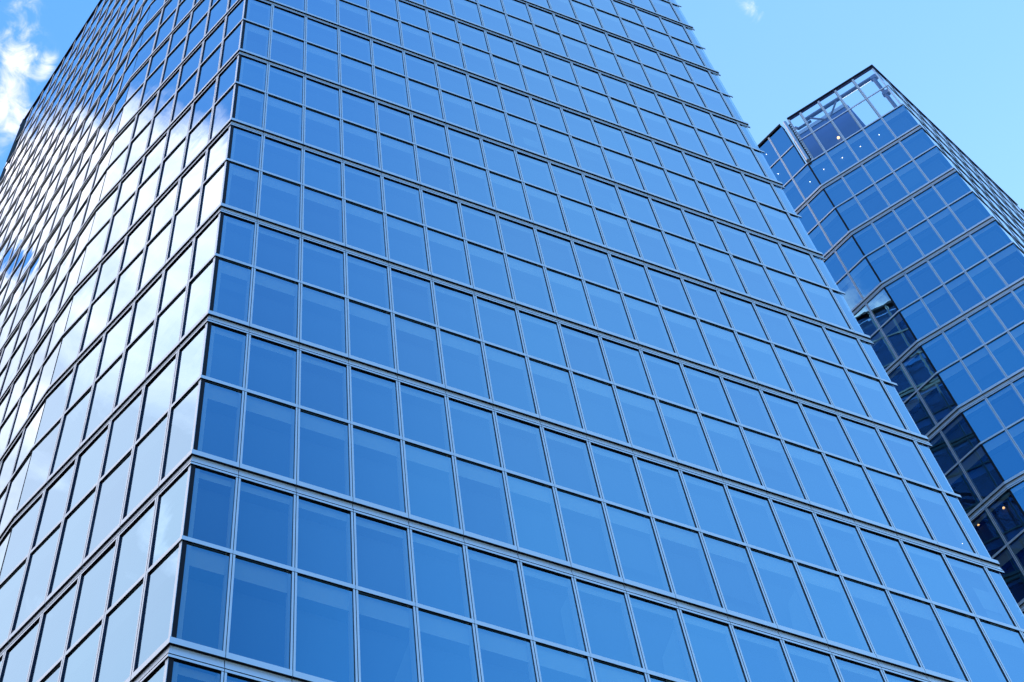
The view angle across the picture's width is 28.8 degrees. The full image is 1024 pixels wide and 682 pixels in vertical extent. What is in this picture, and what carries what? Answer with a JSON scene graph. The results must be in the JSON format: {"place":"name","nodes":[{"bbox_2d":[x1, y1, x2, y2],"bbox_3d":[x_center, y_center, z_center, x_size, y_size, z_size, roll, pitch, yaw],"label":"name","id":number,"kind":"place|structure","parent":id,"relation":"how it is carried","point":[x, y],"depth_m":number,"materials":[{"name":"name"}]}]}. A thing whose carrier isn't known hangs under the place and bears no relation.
{"place":"outdoors","nodes":[
{"label":"outdoors","id":0,"kind":"place"},
{"bbox_2d":[0,0,1023,681],"bbox_3d":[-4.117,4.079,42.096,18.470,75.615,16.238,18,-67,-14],"label":"glass tower","id":1,"kind":"structure","parent":0,"point":[432,340],"depth_m":33.25,"materials":[{"name":"blue glass"},{"name":"grey aluminium"},{"name":"deep blue glass"}]},
{"bbox_2d":[0,561,25,644],"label":"window","id":2,"kind":"structure","parent":1,"relation":"in","point":[9,591],"depth_m":28.71,"materials":[{"name":"blue glass"}]},
{"bbox_2d":[1,621,38,681],"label":"window","id":3,"kind":"structure","parent":1,"relation":"in","point":[18,658],"depth_m":26.52,"materials":[{"name":"blue glass"}]},
{"bbox_2d":[13,525,60,630],"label":"window","id":4,"kind":"structure","parent":1,"relation":"in","point":[38,573],"depth_m":28.29,"materials":[{"name":"blue glass"}]},
{"bbox_2d":[30,582,76,681],"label":"window","id":5,"kind":"structure","parent":1,"relation":"in","point":[51,644],"depth_m":26.01,"materials":[{"name":"blue glass"}]},
{"bbox_2d":[49,489,95,594],"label":"window","id":6,"kind":"structure","parent":1,"relation":"in","point":[71,549],"depth_m":28.08,"materials":[{"name":"blue glass"}]},
{"bbox_2d":[62,622,101,681],"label":"window","id":7,"kind":"structure","parent":1,"relation":"in","point":[79,665],"depth_m":24.48,"materials":[{"name":"blue glass"}]},
{"bbox_2d":[68,543,115,648],"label":"window","id":8,"kind":"structure","parent":1,"relation":"in","point":[94,584],"depth_m":25.78,"materials":[{"name":"blue glass"}]},
{"bbox_2d":[86,453,130,556],"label":"window","id":9,"kind":"structure","parent":1,"relation":"in","point":[112,489],"depth_m":27.86,"materials":[{"name":"blue glass"}]},
{"bbox_2d":[96,581,142,681],"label":"window","id":10,"kind":"structure","parent":1,"relation":"in","point":[121,624],"depth_m":23.86,"materials":[{"name":"blue glass"}]},
{"bbox_2d":[109,502,154,607],"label":"window","id":11,"kind":"structure","parent":1,"relation":"in","point":[134,543],"depth_m":25.57,"materials":[{"name":"blue glass"}]},
{"bbox_2d":[124,414,167,517],"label":"window","id":12,"kind":"structure","parent":1,"relation":"in","point":[148,453],"depth_m":27.66,"materials":[{"name":"blue glass"}]},
{"bbox_2d":[136,545,180,668],"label":"window","id":13,"kind":"structure","parent":1,"relation":"in","point":[161,581],"depth_m":23.53,"materials":[{"name":"blue glass"}]},
{"bbox_2d":[150,469,187,566],"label":"window","id":14,"kind":"structure","parent":1,"relation":"in","point":[171,503],"depth_m":25.37,"materials":[{"name":"blue glass"}]},
{"bbox_2d":[163,382,198,477],"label":"window","id":15,"kind":"structure","parent":1,"relation":"in","point":[182,417],"depth_m":27.46,"materials":[{"name":"blue glass"}]},
{"bbox_2d":[171,541,229,650],"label":"window","id":16,"kind":"structure","parent":1,"relation":"in","point":[201,621],"depth_m":23.50,"materials":[{"name":"blue glass"}]},
{"bbox_2d":[183,467,235,548],"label":"window","id":17,"kind":"structure","parent":1,"relation":"in","point":[211,515],"depth_m":25.35,"materials":[{"name":"blue glass"}]},
{"bbox_2d":[193,381,241,461],"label":"window","id":18,"kind":"structure","parent":1,"relation":"in","point":[221,408],"depth_m":27.43,"materials":[{"name":"blue glass"}]},
{"bbox_2d":[202,324,245,386],"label":"window","id":19,"kind":"structure","parent":1,"relation":"in","point":[226,355],"depth_m":29.27,"materials":[{"name":"blue glass"}]},
{"bbox_2d":[209,257,250,321],"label":"window","id":20,"kind":"structure","parent":1,"relation":"in","point":[232,292],"depth_m":31.35,"materials":[{"name":"blue glass"}]},
{"bbox_2d":[229,556,291,668],"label":"window","id":21,"kind":"structure","parent":1,"relation":"in","point":[260,625],"depth_m":23.67,"materials":[{"name":"blue glass"}]},
{"bbox_2d":[236,480,292,566],"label":"window","id":22,"kind":"structure","parent":1,"relation":"in","point":[265,515],"depth_m":25.51,"materials":[{"name":"blue glass"}]},
{"bbox_2d":[242,393,294,478],"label":"window","id":23,"kind":"structure","parent":1,"relation":"in","point":[269,429],"depth_m":27.60,"materials":[{"name":"blue glass"}]},
{"bbox_2d":[247,336,296,403],"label":"window","id":24,"kind":"structure","parent":1,"relation":"in","point":[272,367],"depth_m":29.44,"materials":[{"name":"blue glass"}]},
{"bbox_2d":[249,270,297,337],"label":"window","id":25,"kind":"structure","parent":1,"relation":"in","point":[275,302],"depth_m":31.53,"materials":[{"name":"blue glass"}]},
{"bbox_2d":[256,225,298,279],"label":"window","id":26,"kind":"structure","parent":1,"relation":"in","point":[278,252],"depth_m":33.37,"materials":[{"name":"blue glass"}]},
{"bbox_2d":[260,173,299,227],"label":"window","id":27,"kind":"structure","parent":1,"relation":"in","point":[280,199],"depth_m":35.45,"materials":[{"name":"blue glass"}]},
{"bbox_2d":[303,187,342,242],"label":"window","id":28,"kind":"structure","parent":1,"relation":"in","point":[322,212],"depth_m":35.64,"materials":[{"name":"blue glass"}]},
{"bbox_2d":[303,240,343,294],"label":"window","id":29,"kind":"structure","parent":1,"relation":"in","point":[323,267],"depth_m":33.56,"materials":[{"name":"blue glass"}]},
{"bbox_2d":[300,352,347,419],"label":"window","id":30,"kind":"structure","parent":1,"relation":"in","point":[323,382],"depth_m":29.63,"materials":[{"name":"blue glass"}]},
{"bbox_2d":[302,285,345,352],"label":"window","id":31,"kind":"structure","parent":1,"relation":"in","point":[323,313],"depth_m":31.71,"materials":[{"name":"blue glass"}]},
{"bbox_2d":[297,497,351,583],"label":"window","id":32,"kind":"structure","parent":1,"relation":"in","point":[324,532],"depth_m":25.71,"materials":[{"name":"blue glass"}]},
{"bbox_2d":[299,410,349,495],"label":"window","id":33,"kind":"structure","parent":1,"relation":"in","point":[324,442],"depth_m":27.78,"materials":[{"name":"blue glass"}]},
{"bbox_2d":[295,574,354,681],"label":"window","id":34,"kind":"structure","parent":1,"relation":"in","point":[324,616],"depth_m":23.87,"materials":[{"name":"blue glass"}]},
{"bbox_2d":[346,201,385,256],"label":"window","id":35,"kind":"structure","parent":1,"relation":"in","point":[365,226],"depth_m":35.82,"materials":[{"name":"blue glass"}]},
{"bbox_2d":[347,254,389,308],"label":"window","id":36,"kind":"structure","parent":1,"relation":"in","point":[367,281],"depth_m":33.74,"materials":[{"name":"blue glass"}]},
{"bbox_2d":[349,300,394,368],"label":"window","id":37,"kind":"structure","parent":1,"relation":"in","point":[370,328],"depth_m":31.90,"materials":[{"name":"blue glass"}]},
{"bbox_2d":[351,368,399,435],"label":"window","id":38,"kind":"structure","parent":1,"relation":"in","point":[374,398],"depth_m":29.82,"materials":[{"name":"blue glass"}]},
{"bbox_2d":[353,426,404,512],"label":"window","id":39,"kind":"structure","parent":1,"relation":"in","point":[378,476],"depth_m":27.97,"materials":[{"name":"blue glass"}]},
{"bbox_2d":[356,514,411,600],"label":"window","id":40,"kind":"structure","parent":1,"relation":"in","point":[383,566],"depth_m":25.89,"materials":[{"name":"blue glass"}]},
{"bbox_2d":[358,592,417,681],"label":"window","id":41,"kind":"structure","parent":1,"relation":"in","point":[386,628],"depth_m":24.20,"materials":[{"name":"blue glass"}]},
{"bbox_2d":[387,215,428,270],"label":"window","id":42,"kind":"structure","parent":1,"relation":"in","point":[407,245],"depth_m":36.02,"materials":[{"name":"blue glass"}]},
{"bbox_2d":[391,269,434,323],"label":"window","id":43,"kind":"structure","parent":1,"relation":"in","point":[412,296],"depth_m":33.93,"materials":[{"name":"blue glass"}]},
{"bbox_2d":[395,315,441,383],"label":"window","id":44,"kind":"structure","parent":1,"relation":"in","point":[417,345],"depth_m":32.09,"materials":[{"name":"blue glass"}]},
{"bbox_2d":[400,383,450,451],"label":"window","id":45,"kind":"structure","parent":1,"relation":"in","point":[424,412],"depth_m":30.00,"materials":[{"name":"blue glass"}]},
{"bbox_2d":[405,442,459,528],"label":"window","id":46,"kind":"structure","parent":1,"relation":"in","point":[431,485],"depth_m":28.17,"materials":[{"name":"blue glass"}]},
{"bbox_2d":[412,531,470,617],"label":"window","id":47,"kind":"structure","parent":1,"relation":"in","point":[441,583],"depth_m":26.09,"materials":[{"name":"blue glass"}]},
{"bbox_2d":[418,609,478,681],"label":"window","id":48,"kind":"structure","parent":1,"relation":"in","point":[447,644],"depth_m":24.56,"materials":[{"name":"blue glass"}]},
{"bbox_2d":[427,228,470,284],"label":"window","id":49,"kind":"structure","parent":1,"relation":"in","point":[448,255],"depth_m":36.21,"materials":[{"name":"blue glass"}]},
{"bbox_2d":[434,283,479,338],"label":"window","id":50,"kind":"structure","parent":1,"relation":"in","point":[456,309],"depth_m":34.12,"materials":[{"name":"blue glass"}]},
{"bbox_2d":[440,330,489,398],"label":"window","id":51,"kind":"structure","parent":1,"relation":"in","point":[463,357],"depth_m":32.28,"materials":[{"name":"blue glass"}]},
{"bbox_2d":[449,399,500,466],"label":"window","id":52,"kind":"structure","parent":1,"relation":"in","point":[474,436],"depth_m":30.19,"materials":[{"name":"blue glass"}]},
{"bbox_2d":[456,458,513,544],"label":"window","id":53,"kind":"structure","parent":1,"relation":"in","point":[482,490],"depth_m":28.36,"materials":[{"name":"blue glass"}]},
{"bbox_2d":[467,242,511,298],"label":"window","id":54,"kind":"structure","parent":1,"relation":"in","point":[489,271],"depth_m":36.40,"materials":[{"name":"blue glass"}]},
{"bbox_2d":[467,547,528,634],"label":"window","id":55,"kind":"structure","parent":1,"relation":"in","point":[497,592],"depth_m":26.27,"materials":[{"name":"blue glass"}]},
{"bbox_2d":[477,297,523,352],"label":"window","id":56,"kind":"structure","parent":1,"relation":"in","point":[499,324],"depth_m":34.31,"materials":[{"name":"blue glass"}]},
{"bbox_2d":[477,626,536,681],"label":"window","id":57,"kind":"structure","parent":1,"relation":"in","point":[504,657],"depth_m":24.92,"materials":[{"name":"blue glass"}]},
{"bbox_2d":[485,344,535,413],"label":"window","id":58,"kind":"structure","parent":1,"relation":"in","point":[510,382],"depth_m":32.47,"materials":[{"name":"blue glass"}]},
{"bbox_2d":[497,414,550,482],"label":"window","id":59,"kind":"structure","parent":1,"relation":"in","point":[522,445],"depth_m":30.38,"materials":[{"name":"blue glass"}]},
{"bbox_2d":[507,255,553,312],"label":"window","id":60,"kind":"structure","parent":1,"relation":"in","point":[529,282],"depth_m":36.58,"materials":[{"name":"blue glass"}]},
{"bbox_2d":[507,474,566,560],"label":"window","id":61,"kind":"structure","parent":1,"relation":"in","point":[537,524],"depth_m":28.55,"materials":[{"name":"blue glass"}]},
{"bbox_2d":[519,311,566,366],"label":"window","id":62,"kind":"structure","parent":1,"relation":"in","point":[542,338],"depth_m":34.50,"materials":[{"name":"blue glass"}]},
{"bbox_2d":[522,564,585,651],"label":"window","id":63,"kind":"structure","parent":1,"relation":"in","point":[551,598],"depth_m":26.46,"materials":[{"name":"blue glass"}]},
{"bbox_2d":[529,359,582,428],"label":"window","id":64,"kind":"structure","parent":1,"relation":"in","point":[553,386],"depth_m":32.66,"materials":[{"name":"blue glass"}]},
{"bbox_2d":[536,643,591,681],"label":"window","id":65,"kind":"structure","parent":1,"relation":"in","point":[556,665],"depth_m":25.27,"materials":[{"name":"blue glass"}]},
{"bbox_2d":[544,429,599,497],"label":"window","id":66,"kind":"structure","parent":1,"relation":"in","point":[571,464],"depth_m":30.57,"materials":[{"name":"blue glass"}]},
{"bbox_2d":[561,325,609,380],"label":"window","id":67,"kind":"structure","parent":1,"relation":"in","point":[584,350],"depth_m":34.68,"materials":[{"name":"blue glass"}]},
{"bbox_2d":[557,489,619,576],"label":"window","id":68,"kind":"structure","parent":1,"relation":"in","point":[589,542],"depth_m":28.73,"materials":[{"name":"blue glass"}]},
{"bbox_2d":[573,373,627,442],"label":"window","id":69,"kind":"structure","parent":1,"relation":"in","point":[598,403],"depth_m":32.85,"materials":[{"name":"blue glass"}]},
{"bbox_2d":[576,580,641,667],"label":"window","id":70,"kind":"structure","parent":1,"relation":"in","point":[610,633],"depth_m":26.65,"materials":[{"name":"blue glass"}]},
{"bbox_2d":[591,444,647,512],"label":"window","id":71,"kind":"structure","parent":1,"relation":"in","point":[619,480],"depth_m":30.76,"materials":[{"name":"blue glass"}]},
{"bbox_2d":[606,504,670,591],"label":"window","id":72,"kind":"structure","parent":1,"relation":"in","point":[635,539],"depth_m":28.92,"materials":[{"name":"blue glass"}]},
{"bbox_2d":[616,387,672,456],"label":"window","id":73,"kind":"structure","parent":1,"relation":"in","point":[643,420],"depth_m":33.03,"materials":[{"name":"blue glass"}]},
{"bbox_2d":[629,596,696,681],"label":"window","id":74,"kind":"structure","parent":1,"relation":"in","point":[665,650],"depth_m":26.84,"materials":[{"name":"blue glass"}]},
{"bbox_2d":[637,458,695,527],"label":"window","id":75,"kind":"structure","parent":1,"relation":"in","point":[666,494],"depth_m":30.95,"materials":[{"name":"blue glass"}]},
{"bbox_2d":[655,520,721,607],"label":"window","id":76,"kind":"structure","parent":1,"relation":"in","point":[691,575],"depth_m":29.11,"materials":[{"name":"blue glass"}]},
{"bbox_2d":[659,401,717,470],"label":"window","id":77,"kind":"structure","parent":1,"relation":"in","point":[684,426],"depth_m":33.22,"materials":[{"name":"blue glass"}]},
{"bbox_2d":[682,472,742,541],"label":"window","id":78,"kind":"structure","parent":1,"relation":"in","point":[712,507],"depth_m":31.14,"materials":[{"name":"blue glass"}]},
{"bbox_2d":[682,612,746,681],"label":"window","id":79,"kind":"structure","parent":1,"relation":"in","point":[716,656],"depth_m":27.15,"materials":[{"name":"blue glass"}]},
{"bbox_2d":[701,415,761,484],"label":"window","id":80,"kind":"structure","parent":1,"relation":"in","point":[728,443],"depth_m":33.41,"materials":[{"name":"blue glass"}]},
{"bbox_2d":[703,534,772,622],"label":"window","id":81,"kind":"structure","parent":1,"relation":"in","point":[738,582],"depth_m":29.29,"materials":[{"name":"blue glass"}]},
{"bbox_2d":[728,487,789,556],"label":"window","id":82,"kind":"structure","parent":1,"relation":"in","point":[759,524],"depth_m":31.33,"materials":[{"name":"blue glass"}]},
{"bbox_2d":[734,627,793,681],"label":"window","id":83,"kind":"structure","parent":1,"relation":"in","point":[764,657],"depth_m":27.50,"materials":[{"name":"blue glass"}]},
{"bbox_2d":[743,428,804,498],"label":"window","id":84,"kind":"structure","parent":1,"relation":"in","point":[776,470],"depth_m":33.60,"materials":[{"name":"blue glass"}]},
{"bbox_2d":[751,549,821,637],"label":"window","id":85,"kind":"structure","parent":1,"relation":"in","point":[789,603],"depth_m":29.49,"materials":[{"name":"blue glass"}]},
{"bbox_2d":[772,501,835,570],"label":"window","id":86,"kind":"structure","parent":1,"relation":"in","point":[803,535],"depth_m":31.52,"materials":[{"name":"blue glass"}]},
{"bbox_2d":[785,642,839,681],"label":"window","id":87,"kind":"structure","parent":1,"relation":"in","point":[809,665],"depth_m":27.86,"materials":[{"name":"blue glass"}]},
{"bbox_2d":[785,442,847,512],"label":"window","id":88,"kind":"structure","parent":1,"relation":"in","point":[820,487],"depth_m":33.79,"materials":[{"name":"blue glass"}]},
{"bbox_2d":[797,563,871,652],"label":"window","id":89,"kind":"structure","parent":1,"relation":"in","point":[836,614],"depth_m":29.68,"materials":[{"name":"blue glass"}]},
{"bbox_2d":[817,515,881,584],"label":"window","id":90,"kind":"structure","parent":1,"relation":"in","point":[851,556],"depth_m":31.71,"materials":[{"name":"blue glass"}]},
{"bbox_2d":[826,455,890,525],"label":"window","id":91,"kind":"structure","parent":1,"relation":"in","point":[857,490],"depth_m":33.98,"materials":[{"name":"blue glass"}]},
{"bbox_2d":[835,657,883,681],"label":"window","id":92,"kind":"structure","parent":1,"relation":"in","point":[850,671],"depth_m":28.21,"materials":[{"name":"blue glass"}]},
{"bbox_2d":[844,578,919,666],"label":"window","id":93,"kind":"structure","parent":1,"relation":"in","point":[886,634],"depth_m":29.87,"materials":[{"name":"blue glass"}]},
{"bbox_2d":[860,529,926,598],"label":"window","id":94,"kind":"structure","parent":1,"relation":"in","point":[897,573],"depth_m":31.90,"materials":[{"name":"blue glass"}]},
{"bbox_2d":[866,468,932,539],"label":"window","id":95,"kind":"structure","parent":1,"relation":"in","point":[901,508],"depth_m":34.17,"materials":[{"name":"blue glass"}]},
{"bbox_2d":[890,592,966,680],"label":"window","id":96,"kind":"structure","parent":1,"relation":"in","point":[936,654],"depth_m":30.06,"materials":[{"name":"blue glass"}]},
{"bbox_2d":[903,542,970,612],"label":"window","id":97,"kind":"structure","parent":1,"relation":"in","point":[934,573],"depth_m":32.08,"materials":[{"name":"blue glass"}]},
{"bbox_2d":[906,481,974,552],"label":"window","id":98,"kind":"structure","parent":1,"relation":"in","point":[944,525],"depth_m":34.36,"materials":[{"name":"blue glass"}]},
{"bbox_2d":[935,606,1007,681],"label":"window","id":99,"kind":"structure","parent":1,"relation":"in","point":[970,643],"depth_m":30.34,"materials":[{"name":"blue glass"}]},
{"bbox_2d":[946,556,1015,626],"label":"window","id":100,"kind":"structure","parent":1,"relation":"in","point":[983,597],"depth_m":32.28,"materials":[{"name":"blue glass"}]},
{"bbox_2d":[980,620,1023,681],"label":"window","id":101,"kind":"structure","parent":1,"relation":"in","point":[1008,644],"depth_m":30.81,"materials":[{"name":"blue glass"}]},
{"bbox_2d":[0,0,1023,212],"label":"sky","id":102,"kind":"structure","parent":0,"point":[960,63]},
{"bbox_2d":[758,65,1023,614],"bbox_3d":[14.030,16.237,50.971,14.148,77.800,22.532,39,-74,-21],"label":"glass tower","id":103,"kind":"structure","parent":0,"point":[913,225],"depth_m":64.27,"materials":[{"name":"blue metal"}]},
{"bbox_2d":[866,330,896,369],"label":"window","id":104,"kind":"structure","parent":103,"relation":"in","point":[881,348],"depth_m":62.67,"materials":[{"name":"blue glass"}]},
{"bbox_2d":[867,246,900,280],"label":"window","id":105,"kind":"structure","parent":103,"relation":"in","point":[883,263],"depth_m":66.26,"materials":[{"name":"blue glass"}]},
{"bbox_2d":[882,313,915,356],"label":"window","id":106,"kind":"structure","parent":103,"relation":"in","point":[898,334],"depth_m":62.50,"materials":[{"name":"blue glass"}]},
{"bbox_2d":[888,365,914,401],"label":"window","id":107,"kind":"structure","parent":103,"relation":"in","point":[904,388],"depth_m":60.58,"materials":[{"name":"blue glass"}]},
{"bbox_2d":[887,232,922,267],"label":"window","id":108,"kind":"structure","parent":103,"relation":"in","point":[903,248],"depth_m":66.11,"materials":[{"name":"blue glass"}]},
{"bbox_2d":[902,347,934,388],"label":"window","id":109,"kind":"structure","parent":103,"relation":"in","point":[919,369],"depth_m":60.42,"materials":[{"name":"blue glass"}]},
{"bbox_2d":[900,300,937,339],"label":"window","id":110,"kind":"structure","parent":103,"relation":"in","point":[916,315],"depth_m":62.34,"materials":[{"name":"blue glass"}]},
{"bbox_2d":[904,393,935,435],"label":"window","id":111,"kind":"structure","parent":103,"relation":"in","point":[915,407],"depth_m":58.77,"materials":[{"name":"blue glass"}]},
{"bbox_2d":[906,262,941,295],"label":"window","id":112,"kind":"structure","parent":103,"relation":"in","point":[923,278],"depth_m":64.03,"materials":[{"name":"blue glass"}]},
{"bbox_2d":[915,147,951,180],"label":"window","id":113,"kind":"structure","parent":103,"relation":"in","point":[933,163],"depth_m":69.61,"materials":[{"name":"blue glass"}]},
{"bbox_2d":[919,375,955,422],"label":"window","id":114,"kind":"structure","parent":103,"relation":"in","point":[934,394],"depth_m":58.59,"materials":[{"name":"blue glass"}]},
{"bbox_2d":[922,334,957,370],"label":"window","id":115,"kind":"structure","parent":103,"relation":"in","point":[938,350],"depth_m":60.25,"materials":[{"name":"blue glass"}]},
{"bbox_2d":[922,286,960,325],"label":"window","id":116,"kind":"structure","parent":103,"relation":"in","point":[943,308],"depth_m":62.20,"materials":[{"name":"blue glass"}]},
{"bbox_2d":[928,433,956,473],"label":"window","id":117,"kind":"structure","parent":103,"relation":"in","point":[940,450],"depth_m":56.67,"materials":[{"name":"blue glass"}]},
{"bbox_2d":[929,207,964,242],"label":"window","id":118,"kind":"structure","parent":103,"relation":"in","point":[948,227],"depth_m":65.84,"materials":[{"name":"blue glass"}]},
{"bbox_2d":[939,361,979,404],"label":"window","id":119,"kind":"structure","parent":103,"relation":"in","point":[957,380],"depth_m":58.42,"materials":[{"name":"blue glass"}]},
{"bbox_2d":[942,414,977,459],"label":"window","id":120,"kind":"structure","parent":103,"relation":"in","point":[958,434],"depth_m":56.51,"materials":[{"name":"blue glass"}]},
{"bbox_2d":[945,465,979,513],"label":"window","id":121,"kind":"structure","parent":103,"relation":"in","point":[956,478],"depth_m":54.86,"materials":[{"name":"blue glass"}]},
{"bbox_2d":[944,319,982,357],"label":"window","id":122,"kind":"structure","parent":103,"relation":"in","point":[963,338],"depth_m":60.11,"materials":[{"name":"blue glass"}]},
{"bbox_2d":[945,273,983,311],"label":"window","id":123,"kind":"structure","parent":103,"relation":"in","point":[961,288],"depth_m":62.05,"materials":[{"name":"blue glass"}]},
{"bbox_2d":[949,192,989,228],"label":"window","id":124,"kind":"structure","parent":103,"relation":"in","point":[969,210],"depth_m":65.69,"materials":[{"name":"blue glass"}]},
{"bbox_2d":[961,446,1002,499],"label":"window","id":125,"kind":"structure","parent":103,"relation":"in","point":[977,465],"depth_m":54.68,"materials":[{"name":"blue glass"}]},
{"bbox_2d":[963,399,1003,440],"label":"window","id":126,"kind":"structure","parent":103,"relation":"in","point":[981,418],"depth_m":56.33,"materials":[{"name":"blue glass"}]},
{"bbox_2d":[962,346,1005,390],"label":"window","id":127,"kind":"structure","parent":103,"relation":"in","point":[985,371],"depth_m":58.27,"materials":[{"name":"blue glass"}]},
{"bbox_2d":[967,259,1005,297],"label":"window","id":128,"kind":"structure","parent":103,"relation":"in","point":[983,274],"depth_m":61.93,"materials":[{"name":"blue glass"}]},
{"bbox_2d":[968,306,1005,342],"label":"window","id":129,"kind":"structure","parent":103,"relation":"in","point":[987,325],"depth_m":59.98,"materials":[{"name":"blue glass"}]},
{"bbox_2d":[971,510,1005,556],"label":"window","id":130,"kind":"structure","parent":103,"relation":"in","point":[983,525],"depth_m":52.77,"materials":[{"name":"blue glass"}]},
{"bbox_2d":[971,221,1011,255],"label":"window","id":131,"kind":"structure","parent":103,"relation":"in","point":[990,238],"depth_m":63.60,"materials":[{"name":"blue glass"}]},
{"bbox_2d":[982,431,1023,480],"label":"window","id":132,"kind":"structure","parent":103,"relation":"in","point":[1002,451],"depth_m":54.52,"materials":[{"name":"blue glass"}]},
{"bbox_2d":[987,490,1023,542],"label":"window","id":133,"kind":"structure","parent":103,"relation":"in","point":[1005,512],"depth_m":52.61,"materials":[{"name":"blue glass"}]},
{"bbox_2d":[987,384,1023,426],"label":"window","id":134,"kind":"structure","parent":103,"relation":"in","point":[1006,402],"depth_m":56.22,"materials":[{"name":"blue glass"}]},
{"bbox_2d":[987,333,1023,375],"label":"window","id":135,"kind":"structure","parent":103,"relation":"in","point":[1003,348],"depth_m":58.16,"materials":[{"name":"blue glass"}]},
{"bbox_2d":[989,548,1023,603],"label":"window","id":136,"kind":"structure","parent":103,"relation":"in","point":[1013,577],"depth_m":50.96,"materials":[{"name":"blue glass"}]},
{"bbox_2d":[989,243,1023,284],"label":"window","id":137,"kind":"structure","parent":103,"relation":"in","point":[1009,262],"depth_m":61.87,"materials":[{"name":"blue glass"}]},
{"bbox_2d":[990,292,1023,328],"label":"window","id":138,"kind":"structure","parent":103,"relation":"in","point":[1008,309],"depth_m":59.87,"materials":[{"name":"blue glass"}]},
{"bbox_2d":[1007,420,1023,454],"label":"window","id":139,"kind":"structure","parent":103,"relation":"in","point":[1016,431],"depth_m":54.94,"materials":[{"name":"blue glass"}]},
{"bbox_2d":[1009,533,1023,569],"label":"window","id":140,"kind":"structure","parent":103,"relation":"in","point":[1017,546],"depth_m":51.43,"materials":[{"name":"blue glass"}]},
{"bbox_2d":[1009,323,1023,350],"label":"window","id":141,"kind":"structure","parent":103,"relation":"in","point":[1018,332],"depth_m":58.62,"materials":[{"name":"blue glass"}]},
{"bbox_2d":[1010,481,1023,510],"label":"window","id":142,"kind":"structure","parent":103,"relation":"in","point":[1018,490],"depth_m":52.94,"materials":[{"name":"blue glass"}]},
{"bbox_2d":[1013,376,1023,398],"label":"window","id":143,"kind":"structure","parent":103,"relation":"in","point":[1019,384],"depth_m":56.62,"materials":[{"name":"blue glass"}]},
{"bbox_2d":[1013,285,1023,304],"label":"window","id":144,"kind":"structure","parent":103,"relation":"in","point":[1019,291],"depth_m":60.26,"materials":[{"name":"blue glass"}]}
]}

